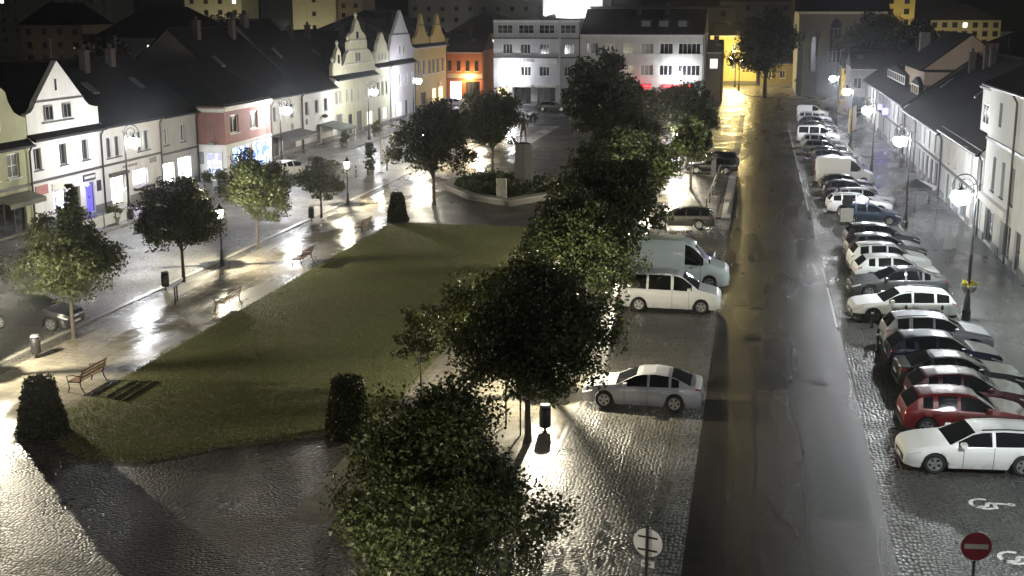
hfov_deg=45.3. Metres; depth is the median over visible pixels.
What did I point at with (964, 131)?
town house
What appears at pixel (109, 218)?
windbreak panel
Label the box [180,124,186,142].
window
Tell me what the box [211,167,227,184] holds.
planter
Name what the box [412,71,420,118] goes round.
street lamp
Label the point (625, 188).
tree
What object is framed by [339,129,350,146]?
planter
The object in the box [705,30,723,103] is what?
row house
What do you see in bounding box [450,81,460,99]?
window
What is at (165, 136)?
window
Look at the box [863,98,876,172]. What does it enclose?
street lamp
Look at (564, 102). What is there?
window
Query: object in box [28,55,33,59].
window
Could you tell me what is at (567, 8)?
hall
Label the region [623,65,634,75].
window
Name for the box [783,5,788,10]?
window
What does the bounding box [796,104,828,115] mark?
parked van
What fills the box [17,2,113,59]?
house
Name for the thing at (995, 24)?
window
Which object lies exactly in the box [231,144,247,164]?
shop window
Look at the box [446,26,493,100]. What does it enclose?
row house
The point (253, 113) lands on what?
window
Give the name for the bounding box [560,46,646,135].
tree
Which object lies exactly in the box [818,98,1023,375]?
pavement
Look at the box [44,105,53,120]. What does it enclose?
window
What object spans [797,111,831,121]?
parked car
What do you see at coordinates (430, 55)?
gabled house
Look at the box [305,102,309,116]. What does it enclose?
window
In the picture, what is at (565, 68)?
window
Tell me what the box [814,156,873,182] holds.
parked van
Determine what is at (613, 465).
parking bays
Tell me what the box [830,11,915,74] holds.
tree
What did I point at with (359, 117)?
door
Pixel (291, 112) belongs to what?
window
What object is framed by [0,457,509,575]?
plaza
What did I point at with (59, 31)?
window
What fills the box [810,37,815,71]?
slit window
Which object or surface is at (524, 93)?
window
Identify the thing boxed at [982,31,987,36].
window
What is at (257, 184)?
tree
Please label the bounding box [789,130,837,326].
road marking
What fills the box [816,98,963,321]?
kerb
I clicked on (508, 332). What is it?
tree
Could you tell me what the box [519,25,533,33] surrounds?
window
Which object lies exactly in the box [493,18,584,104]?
hotel
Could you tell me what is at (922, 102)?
town house
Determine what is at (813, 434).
road crack
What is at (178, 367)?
lawn
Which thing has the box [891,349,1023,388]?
parked car
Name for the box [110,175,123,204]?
window
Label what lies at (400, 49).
gabled house
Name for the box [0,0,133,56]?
apartment block
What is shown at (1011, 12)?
sky
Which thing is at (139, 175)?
window
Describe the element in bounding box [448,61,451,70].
window
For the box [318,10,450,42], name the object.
roof
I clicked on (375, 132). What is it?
planter
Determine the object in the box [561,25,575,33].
window
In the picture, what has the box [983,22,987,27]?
window
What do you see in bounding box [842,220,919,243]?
parked car
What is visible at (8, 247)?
pavement
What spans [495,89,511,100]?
young tree
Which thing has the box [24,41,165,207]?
row house
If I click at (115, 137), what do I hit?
window
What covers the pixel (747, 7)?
window
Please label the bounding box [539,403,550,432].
litter bin
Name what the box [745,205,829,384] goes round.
drain cover
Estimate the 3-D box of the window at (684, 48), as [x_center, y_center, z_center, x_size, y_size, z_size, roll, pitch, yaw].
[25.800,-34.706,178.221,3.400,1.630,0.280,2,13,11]
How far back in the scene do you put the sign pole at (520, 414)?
40.81 m
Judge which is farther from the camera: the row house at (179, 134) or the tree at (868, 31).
the tree at (868, 31)
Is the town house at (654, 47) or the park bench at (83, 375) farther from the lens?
the town house at (654, 47)
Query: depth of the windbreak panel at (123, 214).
81.52 m
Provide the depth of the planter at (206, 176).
97.02 m
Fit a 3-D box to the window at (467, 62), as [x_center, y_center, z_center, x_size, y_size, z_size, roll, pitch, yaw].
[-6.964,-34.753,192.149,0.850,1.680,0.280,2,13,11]
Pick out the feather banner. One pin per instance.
(382, 147)
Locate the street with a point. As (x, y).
(141, 276)
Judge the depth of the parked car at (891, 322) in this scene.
50.53 m
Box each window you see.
[0,204,25,238]
[6,153,22,180]
[25,29,31,34]
[27,42,32,48]
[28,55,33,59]
[33,148,44,171]
[41,29,46,35]
[42,42,47,48]
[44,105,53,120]
[53,189,64,212]
[56,29,62,35]
[57,42,63,48]
[59,143,69,166]
[62,103,71,117]
[72,29,77,35]
[73,42,78,48]
[81,139,90,161]
[106,138,114,159]
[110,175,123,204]
[114,136,122,157]
[132,167,146,185]
[137,131,143,152]
[144,130,150,150]
[163,162,172,184]
[164,128,169,146]
[178,156,189,176]
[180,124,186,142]
[206,152,222,174]
[230,114,240,134]
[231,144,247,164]
[250,111,259,129]
[252,139,268,164]
[272,107,277,122]
[283,139,294,149]
[290,104,294,118]
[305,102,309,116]
[315,100,318,113]
[324,98,328,111]
[355,52,360,61]
[367,111,372,124]
[383,107,386,118]
[397,102,400,115]
[421,92,424,104]
[428,59,430,74]
[432,59,435,73]
[433,88,435,99]
[439,86,442,98]
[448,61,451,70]
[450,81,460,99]
[456,61,460,71]
[465,61,469,71]
[466,81,479,94]
[474,61,478,71]
[498,25,512,33]
[503,44,512,53]
[515,87,530,103]
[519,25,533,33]
[521,44,529,53]
[521,66,531,76]
[538,88,554,102]
[539,25,553,33]
[539,44,549,54]
[539,67,549,76]
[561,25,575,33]
[562,88,574,103]
[563,44,574,54]
[563,67,573,76]
[586,43,598,53]
[605,43,615,52]
[623,43,635,54]
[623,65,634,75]
[639,65,652,75]
[640,43,653,54]
[659,43,672,54]
[659,65,671,75]
[678,43,700,54]
[678,65,699,76]
[710,59,717,68]
[720,10,725,16]
[745,5,750,10]
[779,71,785,78]
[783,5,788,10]
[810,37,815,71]
[828,28,841,62]
[853,78,861,88]
[853,97,864,111]
[932,22,937,27]
[942,22,947,27]
[946,174,948,196]
[952,22,957,27]
[960,187,967,217]
[962,22,967,27]
[971,196,974,225]
[972,22,977,27]
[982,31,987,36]
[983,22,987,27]
[985,209,993,243]
[992,31,997,36]
[993,22,998,27]
[998,163,1005,199]
[1009,170,1015,207]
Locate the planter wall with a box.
[444,169,564,206]
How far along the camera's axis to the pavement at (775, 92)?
207.93 m
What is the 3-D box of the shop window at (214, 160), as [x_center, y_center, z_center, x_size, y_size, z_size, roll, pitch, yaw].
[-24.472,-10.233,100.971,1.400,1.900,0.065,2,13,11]
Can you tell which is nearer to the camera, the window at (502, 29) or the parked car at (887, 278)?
the parked car at (887, 278)
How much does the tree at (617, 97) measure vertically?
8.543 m
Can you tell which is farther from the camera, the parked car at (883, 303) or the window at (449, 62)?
the window at (449, 62)
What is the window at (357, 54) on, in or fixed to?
in the gabled house at (350, 72)
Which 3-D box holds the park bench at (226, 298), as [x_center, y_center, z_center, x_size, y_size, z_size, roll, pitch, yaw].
[-13.535,0.501,58.443,0.740,0.922,1.800,2,13,11]
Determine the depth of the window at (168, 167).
96.57 m
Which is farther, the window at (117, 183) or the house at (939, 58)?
the house at (939, 58)
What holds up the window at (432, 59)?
in the gabled house at (430, 55)
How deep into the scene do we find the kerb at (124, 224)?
94.02 m
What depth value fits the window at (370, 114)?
146.68 m
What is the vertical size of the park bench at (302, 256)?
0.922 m
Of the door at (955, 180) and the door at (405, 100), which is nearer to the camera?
the door at (955, 180)
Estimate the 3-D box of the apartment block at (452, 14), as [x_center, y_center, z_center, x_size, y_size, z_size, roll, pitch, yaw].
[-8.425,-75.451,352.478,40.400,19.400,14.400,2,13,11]
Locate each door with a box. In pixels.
[85,182,94,212]
[273,137,278,156]
[316,124,320,142]
[337,114,341,136]
[348,114,351,133]
[357,111,361,130]
[405,100,406,116]
[952,180,955,205]
[1001,222,1010,260]
[1014,232,1020,270]
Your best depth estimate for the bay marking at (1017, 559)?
31.73 m
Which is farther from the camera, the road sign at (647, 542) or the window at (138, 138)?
the window at (138, 138)
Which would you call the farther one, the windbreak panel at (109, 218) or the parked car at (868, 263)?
the windbreak panel at (109, 218)
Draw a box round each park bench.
[66,357,106,392]
[213,286,241,311]
[291,246,313,266]
[353,216,371,233]
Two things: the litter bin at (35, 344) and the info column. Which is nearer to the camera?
the litter bin at (35, 344)
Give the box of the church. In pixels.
[790,0,889,95]
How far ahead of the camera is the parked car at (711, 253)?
67.32 m
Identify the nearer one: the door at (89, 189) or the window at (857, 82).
the door at (89, 189)
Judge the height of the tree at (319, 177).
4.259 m
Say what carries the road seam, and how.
on the road at (731, 531)
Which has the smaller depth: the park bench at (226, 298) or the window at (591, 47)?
the park bench at (226, 298)
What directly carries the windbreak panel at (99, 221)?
on the pavement at (8, 247)
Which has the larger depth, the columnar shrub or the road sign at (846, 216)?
the columnar shrub
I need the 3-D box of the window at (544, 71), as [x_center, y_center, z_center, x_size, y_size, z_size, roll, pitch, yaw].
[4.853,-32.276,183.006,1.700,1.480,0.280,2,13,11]
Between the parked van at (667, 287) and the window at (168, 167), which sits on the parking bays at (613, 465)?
the parked van at (667, 287)
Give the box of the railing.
[706,164,720,205]
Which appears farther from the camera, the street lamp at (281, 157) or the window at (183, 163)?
the street lamp at (281, 157)
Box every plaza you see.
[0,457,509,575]
[408,155,581,225]
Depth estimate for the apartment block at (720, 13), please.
289.51 m
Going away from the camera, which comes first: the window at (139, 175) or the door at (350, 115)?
the window at (139, 175)
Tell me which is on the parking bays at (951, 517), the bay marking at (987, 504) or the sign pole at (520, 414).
the bay marking at (987, 504)
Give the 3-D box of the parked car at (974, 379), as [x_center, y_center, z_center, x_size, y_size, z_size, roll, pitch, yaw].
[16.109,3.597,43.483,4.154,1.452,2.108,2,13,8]
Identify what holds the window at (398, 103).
in the gabled house at (400, 49)
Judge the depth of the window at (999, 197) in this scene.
70.30 m
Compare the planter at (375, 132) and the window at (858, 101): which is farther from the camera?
the window at (858, 101)
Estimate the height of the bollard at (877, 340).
0.950 m
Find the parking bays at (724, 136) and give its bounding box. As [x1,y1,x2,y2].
[686,115,739,174]
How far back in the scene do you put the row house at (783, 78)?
227.66 m
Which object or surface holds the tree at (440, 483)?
on the plaza at (59, 518)
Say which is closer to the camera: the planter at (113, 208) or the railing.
the planter at (113, 208)
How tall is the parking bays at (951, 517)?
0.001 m
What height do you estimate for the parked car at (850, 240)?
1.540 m
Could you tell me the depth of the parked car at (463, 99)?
183.34 m
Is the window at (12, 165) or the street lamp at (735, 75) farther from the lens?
the street lamp at (735, 75)
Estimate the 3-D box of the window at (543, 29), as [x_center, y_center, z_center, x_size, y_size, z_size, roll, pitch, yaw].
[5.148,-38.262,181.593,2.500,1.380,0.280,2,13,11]
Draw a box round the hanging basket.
[960,279,978,292]
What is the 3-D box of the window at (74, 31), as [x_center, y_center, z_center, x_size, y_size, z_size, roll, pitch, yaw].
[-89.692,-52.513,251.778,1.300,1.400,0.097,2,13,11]
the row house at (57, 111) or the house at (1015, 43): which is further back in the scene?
the house at (1015, 43)
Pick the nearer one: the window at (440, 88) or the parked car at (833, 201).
the parked car at (833, 201)
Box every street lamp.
[122,124,138,217]
[278,97,290,159]
[367,81,376,139]
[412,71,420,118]
[730,52,735,86]
[737,57,740,90]
[830,70,839,124]
[843,81,854,145]
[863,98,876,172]
[894,124,914,227]
[952,174,981,320]
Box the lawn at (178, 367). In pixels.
[67,222,528,454]
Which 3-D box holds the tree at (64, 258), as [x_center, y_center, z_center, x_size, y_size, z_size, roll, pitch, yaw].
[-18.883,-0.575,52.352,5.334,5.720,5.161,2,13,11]
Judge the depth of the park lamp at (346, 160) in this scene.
89.42 m
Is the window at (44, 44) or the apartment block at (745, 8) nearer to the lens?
the window at (44, 44)
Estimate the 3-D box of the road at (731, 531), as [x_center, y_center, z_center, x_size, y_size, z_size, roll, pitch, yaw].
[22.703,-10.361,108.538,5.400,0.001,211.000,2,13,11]
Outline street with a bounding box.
[0,112,538,359]
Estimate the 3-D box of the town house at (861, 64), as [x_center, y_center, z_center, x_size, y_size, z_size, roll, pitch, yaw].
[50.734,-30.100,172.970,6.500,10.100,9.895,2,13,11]
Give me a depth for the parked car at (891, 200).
87.73 m
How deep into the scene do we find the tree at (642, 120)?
85.03 m
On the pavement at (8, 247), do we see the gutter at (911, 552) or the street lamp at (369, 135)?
the street lamp at (369, 135)
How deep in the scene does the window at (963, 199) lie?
83.56 m
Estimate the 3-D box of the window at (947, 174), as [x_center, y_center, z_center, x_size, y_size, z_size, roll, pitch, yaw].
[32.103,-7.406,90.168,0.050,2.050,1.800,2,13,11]
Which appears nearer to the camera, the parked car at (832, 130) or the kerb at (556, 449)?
the kerb at (556, 449)
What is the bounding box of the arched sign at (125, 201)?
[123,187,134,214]
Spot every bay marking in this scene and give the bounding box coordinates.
[968,498,1015,509]
[997,551,1023,564]
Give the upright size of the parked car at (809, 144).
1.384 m
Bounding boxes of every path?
[0,125,559,450]
[285,167,686,538]
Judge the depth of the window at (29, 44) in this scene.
254.30 m
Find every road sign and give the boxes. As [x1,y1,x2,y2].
[633,526,662,575]
[840,195,853,227]
[960,530,991,575]
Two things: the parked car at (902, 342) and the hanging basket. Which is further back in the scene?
the hanging basket
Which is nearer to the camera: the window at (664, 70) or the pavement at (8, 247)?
the pavement at (8, 247)
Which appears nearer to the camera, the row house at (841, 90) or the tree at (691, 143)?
the tree at (691, 143)
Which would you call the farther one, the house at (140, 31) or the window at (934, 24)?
the window at (934, 24)
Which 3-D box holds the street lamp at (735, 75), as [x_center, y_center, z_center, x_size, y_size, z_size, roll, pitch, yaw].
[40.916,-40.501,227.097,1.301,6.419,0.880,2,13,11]
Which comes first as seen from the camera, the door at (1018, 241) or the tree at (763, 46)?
the door at (1018, 241)
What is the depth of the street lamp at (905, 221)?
78.80 m
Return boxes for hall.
[543,0,610,17]
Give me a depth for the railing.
94.17 m
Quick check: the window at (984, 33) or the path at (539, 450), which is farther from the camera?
the window at (984, 33)
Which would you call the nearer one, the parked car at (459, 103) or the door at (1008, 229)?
the door at (1008, 229)
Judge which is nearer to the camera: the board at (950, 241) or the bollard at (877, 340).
the bollard at (877, 340)
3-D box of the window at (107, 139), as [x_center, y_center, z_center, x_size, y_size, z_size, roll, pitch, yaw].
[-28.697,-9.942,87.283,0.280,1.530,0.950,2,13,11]
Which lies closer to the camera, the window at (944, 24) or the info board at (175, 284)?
the info board at (175, 284)
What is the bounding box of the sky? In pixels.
[133,0,1023,31]
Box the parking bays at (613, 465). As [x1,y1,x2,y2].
[503,219,720,575]
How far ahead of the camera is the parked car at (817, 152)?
111.48 m
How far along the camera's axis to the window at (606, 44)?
180.46 m
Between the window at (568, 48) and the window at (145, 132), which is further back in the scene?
the window at (568, 48)
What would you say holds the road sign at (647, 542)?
on the gutter at (671, 553)
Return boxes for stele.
[496,178,506,197]
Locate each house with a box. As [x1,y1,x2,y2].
[0,61,106,229]
[0,88,46,239]
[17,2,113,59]
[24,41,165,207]
[90,36,201,187]
[95,6,221,58]
[135,14,318,157]
[154,62,273,180]
[233,8,356,148]
[281,12,379,138]
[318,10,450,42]
[322,20,392,125]
[331,10,417,121]
[359,8,449,108]
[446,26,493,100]
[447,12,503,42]
[580,1,708,106]
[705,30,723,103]
[710,18,756,83]
[760,51,792,86]
[838,49,848,97]
[844,38,897,112]
[862,31,981,158]
[901,41,983,169]
[902,31,998,89]
[911,36,1022,195]
[937,57,1023,235]
[977,65,1023,283]
[984,29,1023,56]
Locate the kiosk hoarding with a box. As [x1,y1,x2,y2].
[848,105,856,135]
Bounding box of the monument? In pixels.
[514,114,539,190]
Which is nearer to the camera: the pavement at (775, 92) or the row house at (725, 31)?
the pavement at (775, 92)
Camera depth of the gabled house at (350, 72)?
139.56 m
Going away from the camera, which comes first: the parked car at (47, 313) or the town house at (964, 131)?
the parked car at (47, 313)
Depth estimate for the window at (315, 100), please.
128.25 m
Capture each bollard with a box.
[870,307,873,327]
[875,328,879,350]
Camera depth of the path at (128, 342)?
59.59 m
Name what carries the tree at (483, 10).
on the ground at (314, 457)
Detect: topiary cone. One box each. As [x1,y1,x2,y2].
[13,373,70,440]
[323,372,373,441]
[386,192,409,222]
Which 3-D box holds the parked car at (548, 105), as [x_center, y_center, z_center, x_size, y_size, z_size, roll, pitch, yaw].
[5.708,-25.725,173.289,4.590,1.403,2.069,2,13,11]
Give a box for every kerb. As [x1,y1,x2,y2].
[0,110,462,266]
[0,125,511,363]
[496,229,658,575]
[721,174,735,219]
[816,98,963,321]
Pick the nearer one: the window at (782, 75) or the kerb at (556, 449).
the kerb at (556, 449)
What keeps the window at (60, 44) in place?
in the house at (62, 26)
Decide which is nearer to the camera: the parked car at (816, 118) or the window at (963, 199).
the window at (963, 199)
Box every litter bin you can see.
[30,334,40,357]
[127,207,133,219]
[161,271,169,289]
[308,206,313,220]
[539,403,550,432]
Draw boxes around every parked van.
[618,266,721,313]
[626,234,729,286]
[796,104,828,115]
[796,125,840,140]
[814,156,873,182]
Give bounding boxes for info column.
[711,154,716,175]
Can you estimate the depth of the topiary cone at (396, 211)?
81.83 m
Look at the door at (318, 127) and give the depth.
129.54 m
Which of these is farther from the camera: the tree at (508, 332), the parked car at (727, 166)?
the parked car at (727, 166)
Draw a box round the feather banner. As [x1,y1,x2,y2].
[378,138,384,172]
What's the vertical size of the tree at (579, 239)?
6.751 m
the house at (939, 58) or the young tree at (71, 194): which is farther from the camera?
the house at (939, 58)
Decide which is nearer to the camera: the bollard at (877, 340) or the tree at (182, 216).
the bollard at (877, 340)
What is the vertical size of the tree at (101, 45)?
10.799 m
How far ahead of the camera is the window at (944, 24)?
307.88 m
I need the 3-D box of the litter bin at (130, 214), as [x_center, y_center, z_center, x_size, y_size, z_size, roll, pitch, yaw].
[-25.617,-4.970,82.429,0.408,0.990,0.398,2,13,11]
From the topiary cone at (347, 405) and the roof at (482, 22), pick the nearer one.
the topiary cone at (347, 405)
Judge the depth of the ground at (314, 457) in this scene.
39.92 m
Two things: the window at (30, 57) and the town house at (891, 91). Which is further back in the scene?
the window at (30, 57)
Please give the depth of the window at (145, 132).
92.76 m
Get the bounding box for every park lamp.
[216,203,224,265]
[344,157,349,204]
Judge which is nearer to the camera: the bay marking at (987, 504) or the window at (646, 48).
the bay marking at (987, 504)
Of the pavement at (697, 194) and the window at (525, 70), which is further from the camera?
the window at (525, 70)
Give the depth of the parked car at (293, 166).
104.37 m
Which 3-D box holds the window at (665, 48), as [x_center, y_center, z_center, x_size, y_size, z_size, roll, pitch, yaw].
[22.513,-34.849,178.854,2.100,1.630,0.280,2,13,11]
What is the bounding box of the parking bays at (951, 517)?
[787,98,1023,575]
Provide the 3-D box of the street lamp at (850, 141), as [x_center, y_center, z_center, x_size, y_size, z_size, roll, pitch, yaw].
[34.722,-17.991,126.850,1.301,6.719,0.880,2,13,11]
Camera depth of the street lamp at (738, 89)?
215.73 m
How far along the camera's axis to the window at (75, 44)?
252.33 m
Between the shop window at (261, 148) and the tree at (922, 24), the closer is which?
the shop window at (261, 148)
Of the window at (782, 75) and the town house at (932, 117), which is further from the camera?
the window at (782, 75)
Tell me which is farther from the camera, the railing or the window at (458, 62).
the window at (458, 62)
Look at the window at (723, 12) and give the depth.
288.73 m
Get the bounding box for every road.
[470,106,719,113]
[681,96,899,575]
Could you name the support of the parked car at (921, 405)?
on the parking bays at (951, 517)
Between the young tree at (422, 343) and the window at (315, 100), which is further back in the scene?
the window at (315, 100)
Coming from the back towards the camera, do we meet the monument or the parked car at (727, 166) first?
the parked car at (727, 166)
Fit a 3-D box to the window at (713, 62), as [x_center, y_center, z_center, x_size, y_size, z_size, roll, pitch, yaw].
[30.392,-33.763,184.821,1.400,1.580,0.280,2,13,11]
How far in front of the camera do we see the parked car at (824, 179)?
95.34 m
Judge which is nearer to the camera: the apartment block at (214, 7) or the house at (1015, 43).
the house at (1015, 43)
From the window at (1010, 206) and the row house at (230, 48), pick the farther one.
the row house at (230, 48)
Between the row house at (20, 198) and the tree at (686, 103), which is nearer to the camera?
the row house at (20, 198)
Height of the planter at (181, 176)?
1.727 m
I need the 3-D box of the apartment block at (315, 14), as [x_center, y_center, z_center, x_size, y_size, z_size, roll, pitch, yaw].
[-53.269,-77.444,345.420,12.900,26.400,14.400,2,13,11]
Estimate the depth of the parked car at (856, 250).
65.79 m
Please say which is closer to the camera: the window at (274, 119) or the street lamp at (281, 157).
the street lamp at (281, 157)
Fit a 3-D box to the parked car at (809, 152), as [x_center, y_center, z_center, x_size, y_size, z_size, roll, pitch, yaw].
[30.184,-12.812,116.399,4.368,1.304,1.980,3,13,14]
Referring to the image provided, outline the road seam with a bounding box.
[711,203,850,563]
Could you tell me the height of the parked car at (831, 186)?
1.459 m
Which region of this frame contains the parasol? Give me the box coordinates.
[896,179,936,213]
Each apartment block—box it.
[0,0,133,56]
[185,0,258,18]
[292,0,337,29]
[337,0,374,19]
[408,0,542,31]
[589,6,735,38]
[719,0,794,37]
[886,0,914,34]
[928,4,1001,42]
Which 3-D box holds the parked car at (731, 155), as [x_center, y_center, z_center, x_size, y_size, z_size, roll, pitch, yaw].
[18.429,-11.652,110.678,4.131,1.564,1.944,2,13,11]
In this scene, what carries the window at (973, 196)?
in the town house at (964, 131)
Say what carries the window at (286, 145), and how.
in the row house at (230, 48)
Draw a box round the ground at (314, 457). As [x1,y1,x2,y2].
[0,29,1012,547]
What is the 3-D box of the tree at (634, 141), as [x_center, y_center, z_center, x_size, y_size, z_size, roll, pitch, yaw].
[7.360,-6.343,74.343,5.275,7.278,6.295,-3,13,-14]
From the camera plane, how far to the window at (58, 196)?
81.46 m
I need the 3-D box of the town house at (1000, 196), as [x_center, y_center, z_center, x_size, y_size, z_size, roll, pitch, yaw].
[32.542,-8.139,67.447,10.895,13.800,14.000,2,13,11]
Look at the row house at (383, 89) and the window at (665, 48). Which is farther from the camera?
the window at (665, 48)
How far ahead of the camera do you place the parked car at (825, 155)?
108.31 m
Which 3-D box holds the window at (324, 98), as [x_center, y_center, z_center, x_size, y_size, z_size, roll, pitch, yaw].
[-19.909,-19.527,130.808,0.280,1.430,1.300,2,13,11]
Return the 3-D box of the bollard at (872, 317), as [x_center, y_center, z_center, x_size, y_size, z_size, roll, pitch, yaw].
[16.076,1.315,54.730,0.180,0.950,0.171,2,13,11]
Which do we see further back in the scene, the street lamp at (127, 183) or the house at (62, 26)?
the house at (62, 26)
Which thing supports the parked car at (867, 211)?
on the parking bays at (951, 517)
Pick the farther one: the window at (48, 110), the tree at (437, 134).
the tree at (437, 134)
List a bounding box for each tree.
[0,204,129,338]
[54,183,82,223]
[73,33,130,56]
[129,176,228,281]
[206,11,238,24]
[213,147,296,249]
[292,156,346,217]
[319,370,579,575]
[381,97,482,205]
[390,305,450,393]
[418,245,630,443]
[459,87,538,170]
[461,8,506,24]
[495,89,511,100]
[519,184,653,296]
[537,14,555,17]
[537,140,674,283]
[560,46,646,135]
[590,104,669,149]
[594,77,672,131]
[600,124,684,192]
[659,79,720,167]
[667,122,713,188]
[724,7,804,97]
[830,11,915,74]
[894,14,943,45]
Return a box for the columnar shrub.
[363,142,376,174]
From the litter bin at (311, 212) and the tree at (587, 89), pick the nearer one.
the litter bin at (311, 212)
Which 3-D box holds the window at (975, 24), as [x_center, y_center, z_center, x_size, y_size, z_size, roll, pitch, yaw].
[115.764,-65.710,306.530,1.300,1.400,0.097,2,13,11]
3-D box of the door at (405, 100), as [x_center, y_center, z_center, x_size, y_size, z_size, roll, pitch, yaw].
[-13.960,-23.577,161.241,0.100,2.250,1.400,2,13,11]
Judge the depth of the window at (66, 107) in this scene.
81.48 m
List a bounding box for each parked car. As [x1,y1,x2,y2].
[0,290,84,331]
[271,159,306,176]
[305,159,350,173]
[444,98,464,107]
[461,95,480,104]
[536,101,566,110]
[582,364,703,411]
[651,205,714,228]
[687,157,737,173]
[693,150,738,165]
[703,249,716,258]
[796,120,835,129]
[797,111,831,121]
[798,116,833,124]
[800,133,840,146]
[803,139,846,151]
[805,124,836,132]
[806,146,853,157]
[810,148,857,163]
[813,154,858,165]
[818,173,871,188]
[822,179,877,196]
[825,191,892,210]
[836,186,896,205]
[837,202,900,225]
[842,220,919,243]
[842,232,926,255]
[845,239,931,268]
[846,265,947,294]
[847,284,956,321]
[851,252,939,274]
[879,308,993,346]
[882,328,1002,365]
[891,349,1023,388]
[895,384,1023,428]
[895,416,1023,476]
[902,365,1023,407]
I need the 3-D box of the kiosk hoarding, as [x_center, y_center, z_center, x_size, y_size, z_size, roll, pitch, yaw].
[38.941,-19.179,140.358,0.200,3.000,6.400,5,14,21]
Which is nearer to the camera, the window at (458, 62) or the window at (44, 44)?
the window at (458, 62)
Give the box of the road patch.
[732,232,872,519]
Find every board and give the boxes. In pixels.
[167,278,182,304]
[943,232,955,249]
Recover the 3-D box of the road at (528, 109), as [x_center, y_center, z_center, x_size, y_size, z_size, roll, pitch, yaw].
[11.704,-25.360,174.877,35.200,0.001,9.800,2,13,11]
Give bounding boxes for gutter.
[654,95,747,575]
[782,98,935,575]
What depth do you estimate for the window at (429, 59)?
179.43 m
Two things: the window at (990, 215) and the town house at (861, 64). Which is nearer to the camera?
the window at (990, 215)
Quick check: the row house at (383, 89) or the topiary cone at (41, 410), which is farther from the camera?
the row house at (383, 89)
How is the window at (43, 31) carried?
in the house at (62, 26)
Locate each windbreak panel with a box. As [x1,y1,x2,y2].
[91,214,103,228]
[103,210,115,227]
[115,207,126,223]
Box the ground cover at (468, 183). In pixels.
[455,168,555,197]
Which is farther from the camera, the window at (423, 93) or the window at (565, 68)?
the window at (565, 68)
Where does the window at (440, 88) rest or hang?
in the gabled house at (430, 55)
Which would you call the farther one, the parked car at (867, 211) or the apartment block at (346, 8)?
the apartment block at (346, 8)
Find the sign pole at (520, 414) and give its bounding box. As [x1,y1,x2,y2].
[519,354,524,434]
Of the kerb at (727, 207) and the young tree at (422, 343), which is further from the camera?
the kerb at (727, 207)
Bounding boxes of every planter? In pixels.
[106,202,124,223]
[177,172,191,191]
[200,168,213,187]
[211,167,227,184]
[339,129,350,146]
[371,120,383,136]
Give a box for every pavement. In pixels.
[0,110,461,263]
[669,174,728,218]
[743,86,843,98]
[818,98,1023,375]
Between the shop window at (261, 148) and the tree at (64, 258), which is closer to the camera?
the tree at (64, 258)
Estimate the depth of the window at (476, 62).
191.96 m
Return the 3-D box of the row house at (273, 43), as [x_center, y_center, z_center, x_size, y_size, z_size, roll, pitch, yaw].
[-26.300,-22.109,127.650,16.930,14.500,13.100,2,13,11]
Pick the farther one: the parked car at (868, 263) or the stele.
the stele
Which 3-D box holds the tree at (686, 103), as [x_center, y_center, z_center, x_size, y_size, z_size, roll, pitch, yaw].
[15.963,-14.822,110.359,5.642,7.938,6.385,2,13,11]
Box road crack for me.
[718,181,919,575]
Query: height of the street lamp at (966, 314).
6.719 m
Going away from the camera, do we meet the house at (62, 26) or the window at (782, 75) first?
the window at (782, 75)
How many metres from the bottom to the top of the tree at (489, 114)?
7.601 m
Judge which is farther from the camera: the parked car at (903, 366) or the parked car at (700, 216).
the parked car at (700, 216)
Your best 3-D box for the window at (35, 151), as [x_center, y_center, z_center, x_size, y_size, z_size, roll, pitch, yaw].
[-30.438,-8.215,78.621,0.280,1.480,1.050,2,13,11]
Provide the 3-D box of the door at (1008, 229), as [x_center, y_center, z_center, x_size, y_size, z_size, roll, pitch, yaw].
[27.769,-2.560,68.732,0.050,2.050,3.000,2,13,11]
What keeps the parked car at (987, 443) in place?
on the parking bays at (951, 517)
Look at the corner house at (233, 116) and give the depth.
102.77 m

